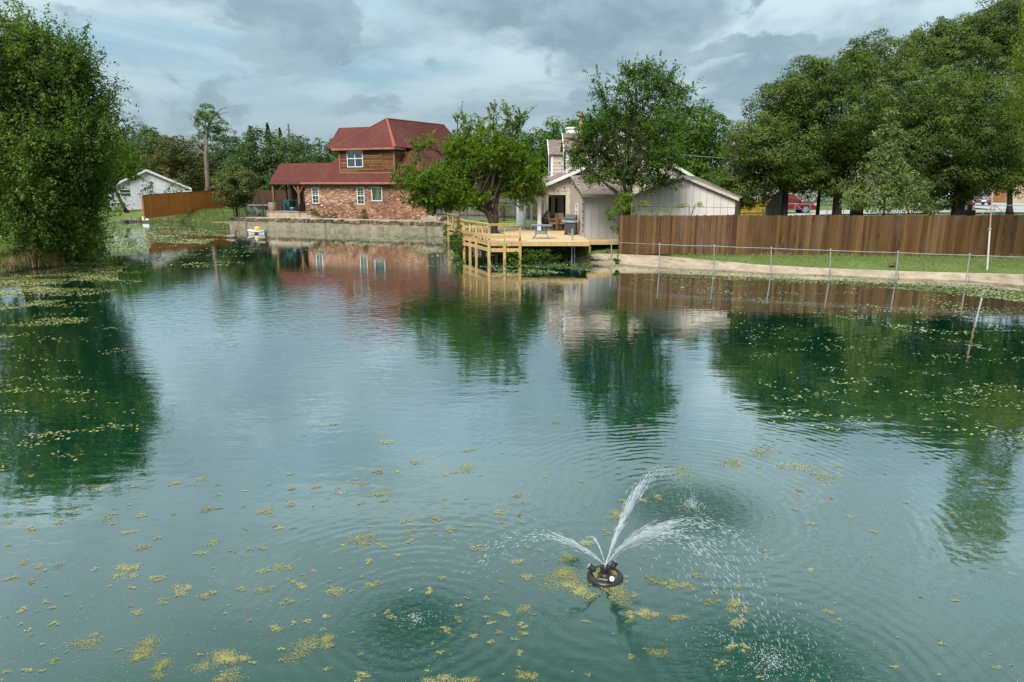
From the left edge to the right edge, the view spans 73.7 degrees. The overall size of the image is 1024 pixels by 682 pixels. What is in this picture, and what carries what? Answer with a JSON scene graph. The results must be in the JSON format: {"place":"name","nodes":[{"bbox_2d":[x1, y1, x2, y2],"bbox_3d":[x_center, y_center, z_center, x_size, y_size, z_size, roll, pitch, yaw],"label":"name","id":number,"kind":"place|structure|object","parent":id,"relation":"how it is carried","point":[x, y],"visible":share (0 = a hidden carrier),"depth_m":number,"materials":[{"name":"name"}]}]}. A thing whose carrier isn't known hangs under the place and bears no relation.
{"place":"outdoors","nodes":[
{"label":"outdoors","id":0,"kind":"place"},
{"bbox_2d":[0,221,1023,681],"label":"water","id":1,"kind":"structure","parent":0,"point":[288,337],"depth_m":10.26,"materials":[{"name":"liquid"}]},
{"bbox_2d":[0,255,151,473],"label":"floating algae","id":2,"kind":"object","parent":1,"relation":"on","point":[42,290],"visible":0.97,"depth_m":26.43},
{"bbox_2d":[247,226,267,233],"bbox_3d":[-21.649,-9.415,58.094,1.456,0.730,0.850,0,13,0],"label":"paddle boat","id":3,"kind":"object","parent":1,"relation":"on","point":[257,230],"visible":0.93,"depth_m":57.83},
{"bbox_2d":[100,225,558,277],"bbox_3d":[-17.263,-7.604,51.406,24.238,0.061,53.251,-7,15,-28],"label":"floating algae","id":4,"kind":"object","parent":1,"relation":"on","point":[124,249],"visible":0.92,"depth_m":47.60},
{"bbox_2d":[450,224,473,254],"bbox_3d":[-3.003,-6.057,41.028,1.633,1.914,1.544,-11,17,-38],"label":"bank shrub","id":5,"kind":"object","parent":1,"relation":"in","point":[457,246],"visible":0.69,"depth_m":40.83,"materials":[{"name":"green plant"}]},
{"bbox_2d":[0,396,1022,681],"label":"floating duckweed","id":6,"kind":"object","parent":1,"relation":"on","point":[360,538],"visible":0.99,"depth_m":7.15,"materials":[{"name":"plant"}]},
{"bbox_2d":[571,229,572,260],"bbox_3d":[3.296,-5.067,37.440,0.102,2.150,0.102,-5,14,-22],"label":"steel post","id":7,"kind":"object","parent":1,"relation":"in","point":[571,246],"visible":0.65,"depth_m":37.39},
{"bbox_2d":[395,463,906,679],"bbox_3d":[1.437,2.286,6.664,4.562,0.966,3.383,-8,15,-32],"label":"floating fountain","id":8,"kind":"object","parent":1,"relation":"on","point":[604,574],"visible":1,"depth_m":7.18,"materials":[{"name":"liquid"}]},
{"bbox_2d":[513,261,1023,439],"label":"floating algae","id":9,"kind":"object","parent":1,"relation":"on","point":[947,290],"visible":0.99,"depth_m":26.16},
{"bbox_2d":[0,188,1023,275],"bbox_3d":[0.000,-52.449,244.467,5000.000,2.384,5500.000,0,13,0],"label":"ground","id":10,"kind":"structure","parent":0,"point":[581,251],"depth_m":34.92,"materials":[{"name":"plant"}]},
{"bbox_2d":[0,254,21,271],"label":"dry grass tuft","id":11,"kind":"object","parent":10,"relation":"on","point":[11,264],"visible":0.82,"depth_m":32.57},
{"bbox_2d":[6,247,44,267],"bbox_3d":[-24.308,-4.261,34.245,2.159,1.098,2.323,0,13,0],"label":"dry grass tuft","id":12,"kind":"object","parent":10,"relation":"on","point":[29,259],"visible":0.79,"depth_m":34.12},
{"bbox_2d":[0,240,72,273],"bbox_3d":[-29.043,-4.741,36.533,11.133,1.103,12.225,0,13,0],"label":"bank grass","id":13,"kind":"structure","parent":10,"relation":"on","point":[3,249],"depth_m":35.30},
{"bbox_2d":[0,0,86,256],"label":"shade tree","id":14,"kind":"object","parent":10,"relation":"on","point":[13,198],"visible":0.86,"depth_m":30.99,"materials":[{"name":"green plant"}]},
{"bbox_2d":[40,252,71,265],"bbox_3d":[-23.254,-4.304,34.928,1.362,0.874,1.696,0,13,0],"label":"dry grass tuft","id":15,"kind":"object","parent":10,"relation":"on","point":[51,261],"visible":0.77,"depth_m":34.75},
{"bbox_2d":[0,217,112,257],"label":"waterside bush","id":16,"kind":"object","parent":10,"relation":"on","point":[72,251],"visible":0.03,"depth_m":38.55,"materials":[{"name":"green plant"}]},
{"bbox_2d":[0,14,142,269],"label":"shade tree","id":17,"kind":"object","parent":10,"relation":"on","point":[87,127],"visible":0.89,"depth_m":31.79,"materials":[{"name":"green plant"}]},
{"bbox_2d":[35,224,112,260],"bbox_3d":[-24.531,-5.710,37.909,4.449,2.577,3.274,0,13,0],"label":"waterside bush","id":18,"kind":"object","parent":10,"relation":"on","point":[102,251],"visible":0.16,"depth_m":38.08,"materials":[{"name":"green plant"}]},
{"bbox_2d":[101,192,134,211],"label":"bank bush","id":19,"kind":"object","parent":10,"relation":"on","point":[119,207],"visible":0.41,"depth_m":77.64,"materials":[{"name":"green plant"}]},
{"bbox_2d":[97,133,144,212],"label":"leaning tree","id":20,"kind":"object","parent":10,"relation":"on","point":[128,172],"visible":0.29,"depth_m":76.71,"materials":[{"name":"green plant"}]},
{"bbox_2d":[114,115,177,179],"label":"background tree","id":21,"kind":"object","parent":10,"relation":"on","point":[147,134],"visible":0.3,"depth_m":95.19,"materials":[{"name":"green plant"}]},
{"bbox_2d":[139,177,157,196],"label":"garden bush","id":22,"kind":"object","parent":10,"relation":"on","point":[150,186],"visible":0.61,"depth_m":79.72,"materials":[{"name":"green plant"}]},
{"bbox_2d":[108,169,191,209],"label":"white house","id":23,"kind":"structure","parent":10,"relation":"on","point":[132,191],"depth_m":83.62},
{"bbox_2d":[139,135,210,190],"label":"background tree","id":24,"kind":"object","parent":10,"relation":"on","point":[172,162],"visible":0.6,"depth_m":91.21,"materials":[{"name":"green plant"}]},
{"bbox_2d":[141,190,224,221],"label":"wooden fence","id":25,"kind":"object","parent":10,"relation":"on","point":[163,205],"visible":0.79,"depth_m":75.11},
{"bbox_2d":[176,138,217,190],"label":"background tree","id":26,"kind":"object","parent":10,"relation":"on","point":[193,146],"visible":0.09,"depth_m":102.22,"materials":[{"name":"green plant"}]},
{"bbox_2d":[137,207,267,223],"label":"bank grass","id":27,"kind":"structure","parent":10,"relation":"on","point":[225,212],"depth_m":75.63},
{"bbox_2d":[164,179,187,192],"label":"garden bush","id":28,"kind":"object","parent":27,"relation":"on","point":[171,185],"visible":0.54,"depth_m":81.82,"materials":[{"name":"green plant"}]},
{"bbox_2d":[181,102,235,190],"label":"half dead tree","id":29,"kind":"object","parent":10,"relation":"on","point":[207,130],"visible":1,"depth_m":86.32,"materials":[{"name":"green plant"}]},
{"bbox_2d":[193,128,249,190],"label":"background tree","id":30,"kind":"object","parent":10,"relation":"on","point":[218,155],"visible":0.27,"depth_m":98.93,"materials":[{"name":"green plant"}]},
{"bbox_2d":[210,159,259,216],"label":"magnolia tree","id":31,"kind":"object","parent":10,"relation":"on","point":[242,191],"visible":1,"depth_m":63.74,"materials":[{"name":"green plant"}]},
{"bbox_2d":[246,206,260,215],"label":"lounge chair","id":32,"kind":"object","parent":10,"relation":"on","point":[251,211],"visible":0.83,"depth_m":67.12,"materials":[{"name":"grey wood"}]},
{"bbox_2d":[222,126,313,206],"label":"background tree","id":33,"kind":"object","parent":10,"relation":"on","point":[267,165],"visible":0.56,"depth_m":79.26,"materials":[{"name":"green plant"}]},
{"bbox_2d":[249,189,290,210],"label":"wooden fence","id":34,"kind":"object","parent":10,"relation":"on","point":[261,197],"visible":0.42,"depth_m":77.89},
{"bbox_2d":[266,210,307,217],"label":"patio block","id":35,"kind":"structure","parent":10,"relation":"on","point":[291,214],"depth_m":63.41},
{"bbox_2d":[268,202,277,210],"bbox_3d":[-22.558,-12.682,64.356,0.860,0.760,0.860,0,13,0],"label":"barrel planter","id":36,"kind":"object","parent":35,"relation":"on","point":[273,207],"visible":0.94,"depth_m":64.04,"materials":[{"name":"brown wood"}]},
{"bbox_2d":[282,200,293,210],"bbox_3d":[-20.983,-12.742,64.102,0.860,0.990,0.760,5,14,22],"label":"storage bin","id":37,"kind":"object","parent":35,"relation":"on","point":[287,202],"visible":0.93,"depth_m":63.81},
{"bbox_2d":[285,201,305,210],"bbox_3d":[-20.200,-12.618,63.901,1.740,0.840,1.060,5,14,22],"label":"wicker sofa","id":38,"kind":"object","parent":35,"relation":"on","point":[301,207],"visible":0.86,"depth_m":63.70,"materials":[{"name":"brown wicker"}]},
{"bbox_2d":[289,135,323,162],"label":"background tree","id":39,"kind":"object","parent":10,"relation":"on","point":[307,146],"visible":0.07,"depth_m":94.88,"materials":[{"name":"green plant"}]},
{"bbox_2d":[300,213,320,217],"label":"stone steps","id":40,"kind":"structure","parent":10,"relation":"on","point":[306,215],"depth_m":62.65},
{"bbox_2d":[303,137,338,162],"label":"background tree","id":41,"kind":"object","parent":10,"relation":"on","point":[326,158],"visible":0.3,"depth_m":88.72,"materials":[{"name":"green plant"}]},
{"bbox_2d":[229,216,454,234],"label":"retaining wall","id":42,"kind":"structure","parent":10,"relation":"on","point":[358,225],"depth_m":60.20,"materials":[{"name":"concrete"}]},
{"bbox_2d":[233,199,297,216],"bbox_3d":[-23.106,-12.441,64.044,7.109,1.790,0.541,4,14,17],"label":"iron fence","id":43,"kind":"object","parent":42,"relation":"on","point":[263,210],"visible":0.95,"depth_m":63.98,"materials":[{"name":"black metal"}]},
{"bbox_2d":[269,118,485,219],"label":"brick house","id":44,"kind":"structure","parent":10,"relation":"on","point":[352,180],"depth_m":61.35,"materials":[{"name":"red brick"}]},
{"bbox_2d":[311,187,318,203],"bbox_3d":[-18.139,-13.470,63.147,0.800,1.500,0.200,5,14,22],"label":"window","id":45,"kind":"structure","parent":44,"relation":"in","point":[313,189],"depth_m":63.17,"materials":[{"name":"white glass"}]},
{"bbox_2d":[346,150,363,166],"bbox_3d":[-13.987,-16.288,60.950,1.700,1.520,0.200,5,14,22],"label":"window","id":46,"kind":"structure","parent":44,"relation":"in","point":[351,154],"depth_m":61.01,"materials":[{"name":"white glass"}]},
{"bbox_2d":[356,187,364,204],"bbox_3d":[-13.536,-13.031,61.243,0.800,1.560,0.200,5,14,22],"label":"window","id":47,"kind":"structure","parent":44,"relation":"in","point":[359,193],"depth_m":61.28,"materials":[{"name":"white glass"}]},
{"bbox_2d":[371,187,382,200],"bbox_3d":[-11.951,-13.033,60.544,1.130,1.240,0.185,5,14,22],"label":"window","id":48,"kind":"structure","parent":44,"relation":"in","point":[373,191],"depth_m":60.61,"materials":[{"name":"white glass"}]},
{"bbox_2d":[419,215,445,221],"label":"stone steps","id":49,"kind":"structure","parent":10,"relation":"on","point":[428,218],"depth_m":57.52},
{"bbox_2d":[442,221,456,237],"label":"bank shrub","id":50,"kind":"object","parent":10,"relation":"on","point":[444,234],"visible":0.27,"depth_m":53.23,"materials":[{"name":"green plant"}]},
{"bbox_2d":[389,99,550,246],"bbox_3d":[-2.630,-10.430,42.613,10.031,8.888,5.985,0,13,0],"label":"deck tree","id":51,"kind":"object","parent":10,"relation":"on","point":[453,183],"visible":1,"depth_m":41.75,"materials":[{"name":"green plant"}]},
{"bbox_2d":[1,151,939,197],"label":"woods","id":52,"kind":"object","parent":10,"relation":"on","point":[701,171],"visible":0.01,"depth_m":142.69,"materials":[{"name":"green plant"}]},
{"bbox_2d":[436,196,543,219],"bbox_3d":[-0.326,-11.217,58.258,12.626,2.809,0.167,-5,14,-20],"label":"wooden fence","id":53,"kind":"object","parent":10,"relation":"on","point":[470,213],"visible":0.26,"depth_m":58.09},
{"bbox_2d":[499,189,513,220],"bbox_3d":[-0.719,-11.460,57.410,2.001,2.940,1.638,0,13,0],"label":"climbing vine","id":54,"kind":"object","parent":53,"relation":"attached to","point":[504,208],"visible":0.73,"depth_m":57.49,"materials":[{"name":"green plant"}]},
{"bbox_2d":[457,122,525,195],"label":"background tree","id":55,"kind":"object","parent":10,"relation":"on","point":[505,132],"visible":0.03,"depth_m":75.83,"materials":[{"name":"green plant"}]},
{"bbox_2d":[447,213,589,262],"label":"wooden deck","id":56,"kind":"structure","parent":10,"relation":"on","point":[514,236],"depth_m":38.16,"materials":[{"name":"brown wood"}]},
{"bbox_2d":[531,224,551,238],"bbox_3d":[1.644,-6.115,38.305,1.160,0.786,0.880,0,13,0],"label":"patio table","id":57,"kind":"object","parent":56,"relation":"on","point":[546,231],"visible":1,"depth_m":38.09,"materials":[{"name":"blue paint"}]},
{"bbox_2d":[561,214,579,234],"bbox_3d":[3.544,-7.045,41.319,1.040,1.200,0.600,4,14,18],"label":"gas grill","id":58,"kind":"object","parent":56,"relation":"on","point":[571,220],"visible":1,"depth_m":41.12,"materials":[{"name":"metal"}]},
{"bbox_2d":[565,222,574,232],"bbox_3d":[3.496,-6.836,41.147,0.640,0.610,0.013,4,14,18],"label":"door","id":59,"kind":"structure","parent":58,"relation":"in","point":[568,226],"depth_m":41.14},
{"bbox_2d":[506,246,535,262],"bbox_3d":[0.442,-4.764,37.104,1.773,1.203,1.358,-6,14,-23],"label":"bank shrub","id":60,"kind":"object","parent":10,"relation":"on","point":[524,250],"visible":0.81,"depth_m":36.90,"materials":[{"name":"green plant"}]},
{"bbox_2d":[516,191,542,230],"bbox_3d":[1.019,-8.884,46.595,0.355,2.610,5.313,-4,14,-19],"label":"porch frame","id":61,"kind":"object","parent":10,"relation":"on","point":[521,217],"visible":0.65,"depth_m":46.18,"materials":[{"name":"white wood"}]},
{"bbox_2d":[510,115,571,197],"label":"background tree","id":62,"kind":"object","parent":10,"relation":"on","point":[542,144],"visible":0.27,"depth_m":69.93,"materials":[{"name":"green plant"}]},
{"bbox_2d":[525,246,560,262],"bbox_3d":[1.657,-4.699,37.079,2.066,1.070,1.384,0,13,0],"label":"bank shrub","id":63,"kind":"object","parent":10,"relation":"on","point":[539,254],"visible":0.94,"depth_m":36.85,"materials":[{"name":"green plant"}]},
{"bbox_2d":[546,246,576,260],"bbox_3d":[2.659,-4.812,37.802,1.850,1.020,1.249,-5,14,-19],"label":"bank shrub","id":64,"kind":"object","parent":10,"relation":"on","point":[562,251],"visible":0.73,"depth_m":37.69,"materials":[{"name":"green plant"}]},
{"bbox_2d":[586,238,618,252],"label":"timber platform","id":65,"kind":"structure","parent":10,"relation":"on","point":[593,241],"depth_m":38.52,"materials":[{"name":"brown wood"}]},
{"bbox_2d":[597,249,610,253],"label":"bank grass","id":66,"kind":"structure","parent":10,"relation":"on","point":[606,252],"depth_m":37.88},
{"bbox_2d":[532,112,693,237],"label":"tan house","id":67,"kind":"structure","parent":10,"relation":"on","point":[597,200],"depth_m":44.32,"materials":[{"name":"white"}]},
{"bbox_2d":[535,211,553,229],"bbox_3d":[2.139,-7.982,45.047,1.280,1.192,0.821,0,13,0],"label":"charcoal smoker","id":68,"kind":"object","parent":67,"relation":"on","point":[544,219],"visible":0.81,"depth_m":44.79,"materials":[{"name":"black metal"}]},
{"bbox_2d":[551,197,554,225],"bbox_3d":[2.896,-9.115,48.082,0.234,2.050,0.055,-1,13,-5],"label":"door","id":69,"kind":"structure","parent":67,"relation":"in","point":[553,198],"depth_m":48.00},
{"bbox_2d":[547,214,561,229],"bbox_3d":[2.743,-7.805,44.660,0.830,1.003,0.728,7,15,29],"label":"wicker chair","id":70,"kind":"object","parent":67,"relation":"on","point":[550,221],"visible":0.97,"depth_m":44.52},
{"bbox_2d":[553,213,563,228],"bbox_3d":[3.131,-8.027,45.625,0.729,1.003,0.833,2,13,10],"label":"wicker chair","id":71,"kind":"object","parent":67,"relation":"on","point":[561,215],"visible":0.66,"depth_m":45.82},
{"bbox_2d":[555,214,564,228],"bbox_3d":[3.288,-7.835,44.793,0.833,1.003,0.730,5,14,19],"label":"wicker chair","id":72,"kind":"object","parent":67,"relation":"on","point":[557,217],"visible":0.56,"depth_m":44.59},
{"bbox_2d":[551,177,582,231],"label":"string lights","id":73,"kind":"object","parent":67,"relation":"hanging from","point":[577,190],"visible":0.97,"depth_m":42.67},
{"bbox_2d":[602,191,635,234],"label":"sapling","id":74,"kind":"object","parent":10,"relation":"on","point":[619,200],"visible":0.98,"depth_m":36.14,"materials":[{"name":"green plant"}]},
{"bbox_2d":[561,105,695,167],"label":"background tree","id":75,"kind":"object","parent":10,"relation":"on","point":[572,123],"visible":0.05,"depth_m":66.86,"materials":[{"name":"green plant"}]},
{"bbox_2d":[558,51,706,247],"bbox_3d":[6.213,-9.915,36.489,7.483,10.357,5.589,0,13,0],"label":"tall tree","id":76,"kind":"object","parent":10,"relation":"on","point":[655,159],"visible":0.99,"depth_m":35.69,"materials":[{"name":"green plant"}]},
{"bbox_2d":[629,201,650,213],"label":"sumac shoot","id":77,"kind":"object","parent":10,"relation":"on","point":[644,203],"visible":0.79,"depth_m":36.15,"materials":[{"name":"green plant"}]},
{"bbox_2d":[659,204,683,215],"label":"sumac shoot","id":78,"kind":"object","parent":10,"relation":"on","point":[681,206],"visible":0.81,"depth_m":36.24,"materials":[{"name":"green plant"}]},
{"bbox_2d":[632,175,742,248],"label":"garden shed","id":79,"kind":"structure","parent":10,"relation":"on","point":[714,199],"depth_m":37.69,"materials":[{"name":"wood"}]},
{"bbox_2d":[682,202,702,215],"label":"sumac shoot","id":80,"kind":"object","parent":10,"relation":"on","point":[694,206],"visible":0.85,"depth_m":36.20,"materials":[{"name":"green plant"}]},
{"bbox_2d":[666,97,740,183],"bbox_3d":[17.412,-16.997,63.687,7.707,10.918,5.744,-5,14,-22],"label":"background tree","id":81,"kind":"object","parent":10,"relation":"on","point":[701,134],"visible":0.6,"depth_m":62.26,"materials":[{"name":"green plant"}]},
{"bbox_2d":[740,199,768,217],"bbox_3d":[18.730,-9.561,51.607,4.140,2.274,0.165,-3,13,-14],"label":"wooden fence","id":82,"kind":"object","parent":10,"relation":"on","point":[757,211],"visible":0.13,"depth_m":51.48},
{"bbox_2d":[709,70,832,227],"bbox_3d":[15.086,-10.679,40.220,6.462,9.946,6.412,12,17,41],"label":"oak tree","id":83,"kind":"object","parent":10,"relation":"on","point":[771,126],"visible":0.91,"depth_m":39.21,"materials":[{"name":"green plant"}]},
{"bbox_2d":[762,193,781,220],"bbox_3d":[16.331,-7.649,42.915,0.167,3.419,4.828,8,15,31],"label":"wooden fence","id":84,"kind":"object","parent":10,"relation":"on","point":[774,210],"visible":0.36,"depth_m":42.73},
{"bbox_2d":[570,254,1023,286],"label":"concrete bank","id":85,"kind":"structure","parent":10,"relation":"on","point":[702,264],"depth_m":32.25,"materials":[{"name":"concrete"}]},
{"bbox_2d":[574,240,1023,283],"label":"chain link fence","id":86,"kind":"object","parent":85,"relation":"on","point":[830,250],"visible":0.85,"depth_m":30.99,"materials":[{"name":"metal"}]},
{"bbox_2d":[781,73,829,214],"bbox_3d":[18.044,-11.616,42.868,4.360,10.354,4.029,0,13,0],"label":"oak tree","id":87,"kind":"object","parent":10,"relation":"on","point":[818,206],"visible":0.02,"depth_m":42.84,"materials":[{"name":"green plant"}]},
{"bbox_2d":[748,171,879,201],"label":"grey house","id":88,"kind":"structure","parent":10,"relation":"on","point":[814,198],"depth_m":105.66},
{"bbox_2d":[789,183,850,205],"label":"hedge","id":89,"kind":"object","parent":10,"relation":"on","point":[815,200],"visible":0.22,"depth_m":85.38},
{"bbox_2d":[618,214,1023,255],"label":"wooden fence","id":90,"kind":"object","parent":10,"relation":"on","point":[933,234],"visible":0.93,"depth_m":35.25,"materials":[{"name":"wood"}]},
{"bbox_2d":[776,48,893,215],"bbox_3d":[19.300,-11.542,40.559,7.526,11.326,6.482,0,13,0],"label":"oak tree","id":91,"kind":"object","parent":10,"relation":"on","point":[847,90],"visible":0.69,"depth_m":39.84,"materials":[{"name":"green plant"}]},
{"bbox_2d":[664,251,1023,257],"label":"bank grass","id":92,"kind":"structure","parent":10,"relation":"on","point":[899,255],"depth_m":35.11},
{"bbox_2d":[810,185,886,204],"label":"hedge","id":93,"kind":"object","parent":10,"relation":"on","point":[832,200],"visible":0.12,"depth_m":88.25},
{"bbox_2d":[679,254,1023,273],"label":"lawn grass","id":94,"kind":"structure","parent":10,"relation":"on","point":[932,263],"depth_m":33.24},
{"bbox_2d":[838,28,941,215],"bbox_3d":[23.461,-13.272,43.950,6.687,13.088,6.971,0,13,0],"label":"oak tree","id":95,"kind":"object","parent":10,"relation":"on","point":[899,73],"visible":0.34,"depth_m":42.44,"materials":[{"name":"green plant"}]},
{"bbox_2d":[838,105,949,215],"bbox_3d":[20.949,-8.806,37.327,6.114,7.700,3.195,0,13,0],"label":"young tree","id":96,"kind":"object","parent":10,"relation":"on","point":[897,185],"visible":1,"depth_m":36.93,"materials":[{"name":"green plant"}]},
{"bbox_2d":[792,203,1023,215],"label":"street fence","id":97,"kind":"object","parent":10,"relation":"on","point":[913,204],"visible":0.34,"depth_m":52.57,"materials":[{"name":"metal"}]},
{"bbox_2d":[912,177,980,214],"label":"hanging foliage tree","id":98,"kind":"object","parent":10,"relation":"on","point":[937,200],"visible":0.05,"depth_m":41.78,"materials":[{"name":"green plant"}]},
{"bbox_2d":[883,65,1023,215],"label":"oak tree","id":99,"kind":"object","parent":10,"relation":"on","point":[947,119],"visible":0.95,"depth_m":38.02,"materials":[{"name":"green plant"}]},
{"bbox_2d":[884,0,1023,205],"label":"oak tree","id":100,"kind":"object","parent":10,"relation":"on","point":[958,49],"visible":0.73,"depth_m":46.95,"materials":[{"name":"green plant"}]},
{"bbox_2d":[964,204,975,215],"bbox_3d":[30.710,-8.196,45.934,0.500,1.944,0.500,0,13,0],"label":"red bucket","id":101,"kind":"object","parent":10,"relation":"on","point":[969,211],"visible":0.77,"depth_m":45.63,"materials":[{"name":"paint"}]},
{"bbox_2d":[986,192,992,269],"bbox_3d":[21.228,-4.796,30.347,0.311,3.573,0.111,5,14,22],"label":"metal pole","id":102,"kind":"object","parent":10,"relation":"on","point":[989,228],"visible":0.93,"depth_m":30.32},
{"bbox_2d":[955,162,1023,201],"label":"pink house","id":103,"kind":"structure","parent":10,"relation":"on","point":[1015,199],"depth_m":101.80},
{"bbox_2d":[993,189,1006,202],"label":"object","id":104,"kind":"object","parent":10,"relation":"on","point":[999,199],"visible":0.37,"depth_m":96.92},
{"bbox_2d":[980,159,1023,214],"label":"street tree","id":105,"kind":"object","parent":10,"relation":"on","point":[1009,209],"visible":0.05,"depth_m":60.60,"materials":[{"name":"green plant"}]},
{"bbox_2d":[990,56,1023,189],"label":"oak tree","id":106,"kind":"object","parent":10,"relation":"on","point":[1017,71],"visible":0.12,"depth_m":38.22,"materials":[{"name":"green plant"}]},
{"bbox_2d":[1000,0,1023,158],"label":"willow branch tree","id":107,"kind":"object","parent":10,"relation":"on","point":[1016,94],"visible":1,"depth_m":29.51,"materials":[{"name":"green plant"}]},
{"bbox_2d":[0,0,1023,180],"label":"sky","id":108,"kind":"structure","parent":0,"point":[318,68],"materials":[{"name":"grey"}]},
{"bbox_2d":[746,210,1023,215],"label":"road","id":109,"kind":"structure","parent":0,"point":[845,212],"depth_m":65.58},
{"bbox_2d":[761,193,816,212],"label":"parked suv","id":110,"kind":"object","parent":109,"relation":"on","point":[803,206],"visible":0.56,"depth_m":65.26,"materials":[{"name":"red paint"}]},
{"bbox_2d":[948,203,1023,209],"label":"driveway","id":111,"kind":"structure","parent":0,"point":[986,206],"depth_m":79.77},
{"bbox_2d":[972,193,993,205],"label":"parked car","id":112,"kind":"object","parent":111,"relation":"on","point":[983,202],"visible":0.48,"depth_m":82.20,"materials":[{"name":"silver metal"}]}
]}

